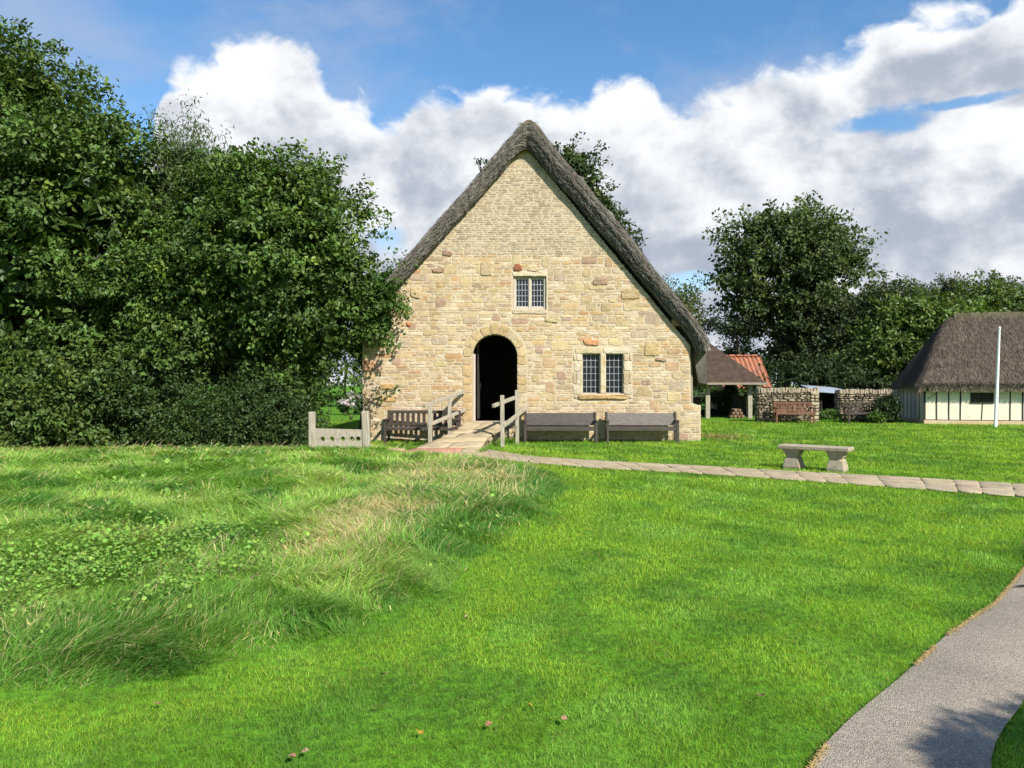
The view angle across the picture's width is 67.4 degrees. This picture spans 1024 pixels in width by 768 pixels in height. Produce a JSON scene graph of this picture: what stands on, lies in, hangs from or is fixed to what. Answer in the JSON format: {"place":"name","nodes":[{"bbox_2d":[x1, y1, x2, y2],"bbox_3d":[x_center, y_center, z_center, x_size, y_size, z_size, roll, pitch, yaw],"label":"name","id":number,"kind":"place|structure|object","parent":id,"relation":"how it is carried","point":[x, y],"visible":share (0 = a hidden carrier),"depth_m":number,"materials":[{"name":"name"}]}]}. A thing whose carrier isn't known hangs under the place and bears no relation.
{"place":"outdoors","nodes":[
{"label":"outdoors","id":0,"kind":"place"},
{"bbox_2d":[0,385,1023,767],"bbox_3d":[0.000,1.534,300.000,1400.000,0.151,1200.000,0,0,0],"label":"ground","id":1,"kind":"structure","parent":0,"point":[498,701],"depth_m":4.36,"materials":[{"name":"green plant"}]},
{"bbox_2d":[0,344,144,448],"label":"bramble bush","id":2,"kind":"object","parent":1,"relation":"on","point":[44,411],"visible":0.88,"depth_m":18.57,"materials":[{"name":"green plant"}]},
{"bbox_2d":[0,15,211,407],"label":"broadleaf tree","id":3,"kind":"object","parent":1,"relation":"on","point":[62,166],"visible":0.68,"depth_m":20.03,"materials":[{"name":"green plant"}]},
{"bbox_2d":[38,338,223,446],"bbox_3d":[-9.997,0.291,19.591,4.914,3.018,2.939,0,0,11],"label":"bramble bush","id":4,"kind":"object","parent":1,"relation":"on","point":[134,384],"visible":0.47,"depth_m":19.07,"materials":[{"name":"green plant"}]},
{"bbox_2d":[44,89,259,395],"bbox_3d":[-9.857,-3.247,22.349,5.535,10.094,6.716,0,0,0],"label":"willow tree","id":5,"kind":"object","parent":1,"relation":"on","point":[180,150],"visible":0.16,"depth_m":21.46,"materials":[{"name":"green plant"}]},
{"bbox_2d":[110,369,291,447],"bbox_3d":[-7.810,0.695,19.213,4.822,2.211,3.058,0,0,0],"label":"hawthorn bush","id":6,"kind":"object","parent":1,"relation":"on","point":[178,436],"visible":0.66,"depth_m":18.95,"materials":[{"name":"green plant"}]},
{"bbox_2d":[58,137,422,427],"bbox_3d":[-7.989,-2.420,20.662,11.370,8.439,6.786,0,0,0],"label":"hornbeam tree","id":7,"kind":"object","parent":1,"relation":"on","point":[257,277],"visible":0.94,"depth_m":19.59,"materials":[{"name":"green plant"}]},
{"bbox_2d":[168,359,337,446],"bbox_3d":[-6.348,0.579,19.357,3.946,2.443,3.017,0,0,0],"label":"hazel bush","id":8,"kind":"object","parent":1,"relation":"on","point":[284,414],"visible":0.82,"depth_m":18.94,"materials":[{"name":"green plant"}]},
{"bbox_2d":[0,439,530,637],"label":"ground weeds","id":9,"kind":"object","parent":1,"relation":"on","point":[95,553],"visible":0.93,"depth_m":6.20,"materials":[{"name":"green plant"}]},
{"bbox_2d":[194,335,362,406],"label":"hedge","id":10,"kind":"object","parent":1,"relation":"on","point":[335,384],"visible":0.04,"depth_m":53.63,"materials":[{"name":"green plant"}]},
{"bbox_2d":[0,438,570,691],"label":"rough grass","id":11,"kind":"structure","parent":1,"relation":"on","point":[318,499],"depth_m":7.09,"materials":[{"name":"green plant"}]},
{"bbox_2d":[308,411,370,448],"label":"village stocks","id":12,"kind":"object","parent":1,"relation":"on","point":[315,435],"visible":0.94,"depth_m":17.66,"materials":[{"name":"grey wood"}]},
{"bbox_2d":[336,391,361,414],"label":"hydrangea bush","id":13,"kind":"object","parent":1,"relation":"on","point":[347,405],"visible":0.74,"depth_m":39.71,"materials":[{"name":"green plant"}]},
{"bbox_2d":[351,384,384,441],"bbox_3d":[-3.947,0.895,21.106,0.949,1.810,0.778,0,0,0],"label":"climbing rose","id":14,"kind":"object","parent":1,"relation":"on","point":[368,408],"visible":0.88,"depth_m":21.09,"materials":[{"name":"green plant"}]},
{"bbox_2d":[338,250,415,437],"bbox_3d":[-3.877,-1.044,21.599,2.875,5.688,3.893,0,0,0],"label":"elder bush","id":15,"kind":"object","parent":1,"relation":"on","point":[383,291],"visible":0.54,"depth_m":20.67,"materials":[{"name":"green plant"}]},
{"bbox_2d":[387,448,404,451],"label":"stone kerb","id":16,"kind":"structure","parent":1,"relation":"on","point":[398,449],"depth_m":17.54,"materials":[{"name":"beige stone"}]},
{"bbox_2d":[383,410,460,442],"bbox_3d":[-2.419,1.159,20.750,2.040,0.882,0.580,0,0,4],"label":"slatted bench","id":17,"kind":"object","parent":1,"relation":"on","point":[391,423],"visible":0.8,"depth_m":20.94,"materials":[{"name":"brown wood"}]},
{"bbox_2d":[423,390,465,442],"bbox_3d":[-1.747,0.909,20.306,0.143,1.483,2.144,0,0,24],"label":"ramp handrail","id":18,"kind":"object","parent":1,"relation":"on","point":[449,416],"visible":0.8,"depth_m":20.17,"materials":[{"name":"brown wood"}]},
{"bbox_2d":[403,421,514,452],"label":"entrance ramp","id":19,"kind":"structure","parent":1,"relation":"on","point":[468,436],"depth_m":19.42,"materials":[{"name":"stone"}]},
{"bbox_2d":[473,155,487,174],"bbox_3d":[-0.806,-4.794,37.589,3.121,13.188,2.232,0,0,19],"label":"ash tree","id":20,"kind":"object","parent":1,"relation":"on","point":[480,163],"visible":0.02,"depth_m":37.93,"materials":[{"name":"green plant"}]},
{"bbox_2d":[492,390,528,447],"bbox_3d":[0.040,0.906,20.154,0.207,1.493,2.350,0,0,22],"label":"ramp handrail","id":21,"kind":"object","parent":1,"relation":"on","point":[502,402],"visible":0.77,"depth_m":19.91,"materials":[{"name":"brown wood"}]},
{"bbox_2d":[355,120,710,441],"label":"thatched stone house","id":22,"kind":"structure","parent":1,"relation":"on","point":[537,281],"depth_m":21.32,"materials":[{"name":"stone"}]},
{"bbox_2d":[477,342,480,418],"bbox_3d":[-0.958,-0.150,22.380,0.080,2.300,1.100,0,0,0],"label":"door","id":23,"kind":"structure","parent":22,"relation":"in","point":[478,345],"depth_m":21.83,"materials":[{"name":"wood"}]},
{"bbox_2d":[516,279,527,306],"bbox_3d":[0.281,-2.538,21.436,0.354,0.784,0.034,0,0,0],"label":"window","id":24,"kind":"structure","parent":22,"relation":"in","point":[521,284],"depth_m":21.45,"materials":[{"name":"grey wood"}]},
{"bbox_2d":[513,277,545,309],"bbox_3d":[0.494,-2.528,21.429,0.922,0.918,0.092,0,0,0],"label":"window frame","id":25,"kind":"structure","parent":22,"relation":"in","point":[529,307],"depth_m":21.39,"materials":[{"name":"beige stone"}]},
{"bbox_2d":[531,279,543,306],"bbox_3d":[0.708,-2.538,21.436,0.354,0.784,0.034,0,0,0],"label":"window","id":26,"kind":"structure","parent":22,"relation":"in","point":[537,285],"depth_m":21.45,"materials":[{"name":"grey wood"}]},
{"bbox_2d":[582,354,599,393],"bbox_3d":[2.206,-0.289,21.456,0.498,1.109,0.034,0,0,0],"label":"window","id":27,"kind":"structure","parent":22,"relation":"in","point":[590,362],"depth_m":21.47,"materials":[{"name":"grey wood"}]},
{"bbox_2d":[606,354,622,393],"bbox_3d":[2.850,-0.289,21.456,0.498,1.109,0.034,0,0,0],"label":"window","id":28,"kind":"structure","parent":22,"relation":"in","point":[614,362],"depth_m":21.47,"materials":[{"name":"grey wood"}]},
{"bbox_2d":[524,412,597,442],"bbox_3d":[1.317,1.180,20.881,1.989,0.840,0.502,0,0,1],"label":"settle bench","id":29,"kind":"object","parent":1,"relation":"on","point":[559,418],"visible":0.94,"depth_m":21.05,"materials":[{"name":"grey wood"}]},
{"bbox_2d":[552,131,647,251],"bbox_3d":[2.257,-5.234,38.035,8.087,14.067,7.574,0,0,-27],"label":"ash tree","id":30,"kind":"object","parent":1,"relation":"on","point":[577,162],"visible":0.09,"depth_m":37.17,"materials":[{"name":"green plant"}]},
{"bbox_2d":[605,412,679,442],"bbox_3d":[3.527,1.180,20.881,1.959,0.840,0.503,0,0,1],"label":"settle bench","id":31,"kind":"object","parent":1,"relation":"on","point":[640,418],"visible":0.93,"depth_m":21.05,"materials":[{"name":"grey wood"}]},
{"bbox_2d":[295,418,1023,767],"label":"edge grass","id":32,"kind":"structure","parent":1,"relation":"on","point":[703,438],"depth_m":13.05,"materials":[{"name":"green plant"}]},
{"bbox_2d":[663,270,719,330],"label":"birch tree","id":33,"kind":"object","parent":1,"relation":"on","point":[682,295],"visible":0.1,"depth_m":45.11,"materials":[{"name":"green plant"}]},
{"bbox_2d":[693,344,767,417],"bbox_3d":[8.822,-0.222,37.517,5.885,3.855,4.565,0,0,0],"label":"open shelter","id":34,"kind":"object","parent":1,"relation":"on","point":[723,369],"visible":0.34,"depth_m":35.87,"materials":[{"name":"brown wood"}]},
{"bbox_2d":[701,385,763,415],"bbox_3d":[11.806,0.748,39.904,3.408,2.103,3.672,0,0,-20],"label":"garden shrub","id":35,"kind":"object","parent":1,"relation":"on","point":[717,397],"visible":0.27,"depth_m":39.17,"materials":[{"name":"green plant"}]},
{"bbox_2d":[727,408,744,417],"bbox_3d":[10.522,1.373,36.073,0.716,0.464,0.458,0,0,0],"label":"firewood pile","id":36,"kind":"object","parent":1,"relation":"on","point":[737,413],"visible":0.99,"depth_m":35.86,"materials":[{"name":"brown wood"}]},
{"bbox_2d":[699,306,774,354],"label":"cedar tree","id":37,"kind":"object","parent":1,"relation":"on","point":[719,328],"visible":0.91,"depth_m":45.21,"materials":[{"name":"green plant"}]},
{"bbox_2d":[704,355,771,408],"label":"pantiled house","id":38,"kind":"structure","parent":1,"relation":"on","point":[749,362],"depth_m":42.58,"materials":[{"name":"tile"}]},
{"bbox_2d":[711,332,771,354],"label":"cypress tree","id":39,"kind":"object","parent":1,"relation":"on","point":[733,351],"visible":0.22,"depth_m":51.34,"materials":[{"name":"green plant"}]},
{"bbox_2d":[693,341,812,400],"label":"hedge","id":40,"kind":"object","parent":1,"relation":"on","point":[698,390],"visible":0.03,"depth_m":64.74,"materials":[{"name":"green plant"}]},
{"bbox_2d":[754,387,818,421],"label":"drystone wall","id":41,"kind":"structure","parent":1,"relation":"on","point":[765,399],"depth_m":32.00,"materials":[{"name":"stone"}]},
{"bbox_2d":[773,402,814,423],"bbox_3d":[11.467,1.169,31.250,1.540,0.862,0.580,0,0,6],"label":"garden bench","id":42,"kind":"object","parent":1,"relation":"on","point":[778,410],"visible":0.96,"depth_m":31.41,"materials":[{"name":"brown wood"}]},
{"bbox_2d":[694,190,900,387],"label":"sycamore tree","id":43,"kind":"object","parent":1,"relation":"on","point":[815,261],"visible":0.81,"depth_m":45.06,"materials":[{"name":"green plant"}]},
{"bbox_2d":[777,443,853,472],"bbox_3d":[5.615,1.370,14.220,1.262,0.459,0.423,0,0,37],"label":"stone slab bench","id":44,"kind":"object","parent":1,"relation":"on","point":[837,461],"visible":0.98,"depth_m":14.07,"materials":[{"name":"beige stone"}]},
{"bbox_2d":[800,385,842,414],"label":"shed","id":45,"kind":"structure","parent":1,"relation":"on","point":[826,400],"depth_m":36.35,"materials":[{"name":"black wood"}]},
{"bbox_2d":[818,408,843,421],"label":"garden shrub","id":46,"kind":"object","parent":1,"relation":"on","point":[832,413],"visible":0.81,"depth_m":31.93,"materials":[{"name":"green plant"}]},
{"bbox_2d":[758,335,908,406],"bbox_3d":[17.881,-0.341,37.502,11.632,4.226,5.683,0,0,0],"label":"hedge","id":47,"kind":"object","parent":1,"relation":"on","point":[829,376],"visible":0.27,"depth_m":37.10,"materials":[{"name":"green plant"}]},
{"bbox_2d":[774,272,919,386],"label":"broadleaf tree","id":48,"kind":"object","parent":1,"relation":"on","point":[839,320],"visible":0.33,"depth_m":41.77,"materials":[{"name":"green plant"}]},
{"bbox_2d":[843,402,882,422],"bbox_3d":[14.367,1.169,31.350,1.440,0.862,0.580,0,0,4],"label":"garden bench","id":49,"kind":"object","parent":1,"relation":"on","point":[848,410],"visible":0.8,"depth_m":31.56,"materials":[{"name":"brown wood"}]},
{"bbox_2d":[834,388,898,421],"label":"drystone wall","id":50,"kind":"structure","parent":1,"relation":"on","point":[841,397],"depth_m":32.30,"materials":[{"name":"stone"}]},
{"bbox_2d":[863,410,890,423],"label":"garden shrub","id":51,"kind":"object","parent":1,"relation":"on","point":[873,417],"visible":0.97,"depth_m":30.82,"materials":[{"name":"green plant"}]},
{"bbox_2d":[865,275,895,291],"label":"poplar tree","id":52,"kind":"object","parent":1,"relation":"on","point":[881,284],"depth_m":61.37,"materials":[{"name":"green plant"}]},
{"bbox_2d":[865,393,904,422],"bbox_3d":[15.187,1.067,31.450,1.469,1.466,1.468,0,0,0],"label":"garden shrub","id":53,"kind":"object","parent":1,"relation":"on","point":[890,406],"visible":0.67,"depth_m":31.05,"materials":[{"name":"green plant"}]},
{"bbox_2d":[827,278,1002,389],"bbox_3d":[20.444,-1.797,39.079,8.971,7.194,7.889,0,0,14],"label":"broadleaf tree","id":54,"kind":"object","parent":1,"relation":"on","point":[907,330],"visible":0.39,"depth_m":37.66,"materials":[{"name":"green plant"}]},
{"bbox_2d":[896,274,950,300],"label":"poplar tree","id":55,"kind":"object","parent":1,"relation":"on","point":[934,286],"visible":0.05,"depth_m":61.39,"materials":[{"name":"green plant"}]},
{"bbox_2d":[921,271,981,299],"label":"poplar tree","id":56,"kind":"object","parent":1,"relation":"on","point":[946,285],"visible":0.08,"depth_m":61.44,"materials":[{"name":"green plant"}]},
{"bbox_2d":[891,312,1023,424],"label":"limewashed barn","id":57,"kind":"structure","parent":1,"relation":"on","point":[947,375],"depth_m":30.63,"materials":[{"name":"plant"}]},
{"bbox_2d":[970,393,993,402],"bbox_3d":[18.451,0.553,30.149,0.810,0.415,0.043,0,0,15],"label":"window","id":58,"kind":"structure","parent":57,"relation":"in","point":[974,397],"depth_m":30.14,"materials":[{"name":"glass"}]},
{"bbox_2d":[919,266,1023,311],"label":"broadleaf tree","id":59,"kind":"object","parent":1,"relation":"on","point":[996,300],"visible":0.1,"depth_m":39.98,"materials":[{"name":"green plant"}]},
{"bbox_2d":[970,271,1023,297],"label":"poplar tree","id":60,"kind":"object","parent":1,"relation":"on","point":[1008,278],"visible":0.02,"depth_m":61.08,"materials":[{"name":"green plant"}]},
{"bbox_2d":[994,327,1000,426],"bbox_3d":[17.877,-0.206,28.303,0.270,3.816,0.120,0,0,0],"label":"white pole","id":61,"kind":"object","parent":1,"relation":"on","point":[997,385],"visible":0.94,"depth_m":28.26,"materials":[{"name":"metal"}]},
{"bbox_2d":[1010,277,1023,296],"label":"broadleaf tree","id":62,"kind":"object","parent":1,"relation":"on","point":[1020,286],"visible":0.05,"depth_m":42.08,"materials":[{"name":"green plant"}]},
{"bbox_2d":[0,0,1023,384],"label":"sky","id":63,"kind":"structure","parent":0,"point":[907,115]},
{"bbox_2d":[404,449,1023,497],"bbox_3d":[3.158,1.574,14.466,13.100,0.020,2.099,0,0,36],"label":"stone path","id":64,"kind":"structure","parent":0,"point":[997,488],"depth_m":13.14,"materials":[{"name":"stone"}]},
{"bbox_2d":[814,568,1023,767],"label":"driveway","id":65,"kind":"structure","parent":0,"point":[955,698],"depth_m":3.74,"materials":[{"name":"grey gravel"}]},
{"bbox_2d":[806,567,1023,767],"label":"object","id":66,"kind":"object","parent":65,"relation":"on","point":[813,764],"depth_m":4.83,"materials":[{"name":"brown plant"}]}
]}

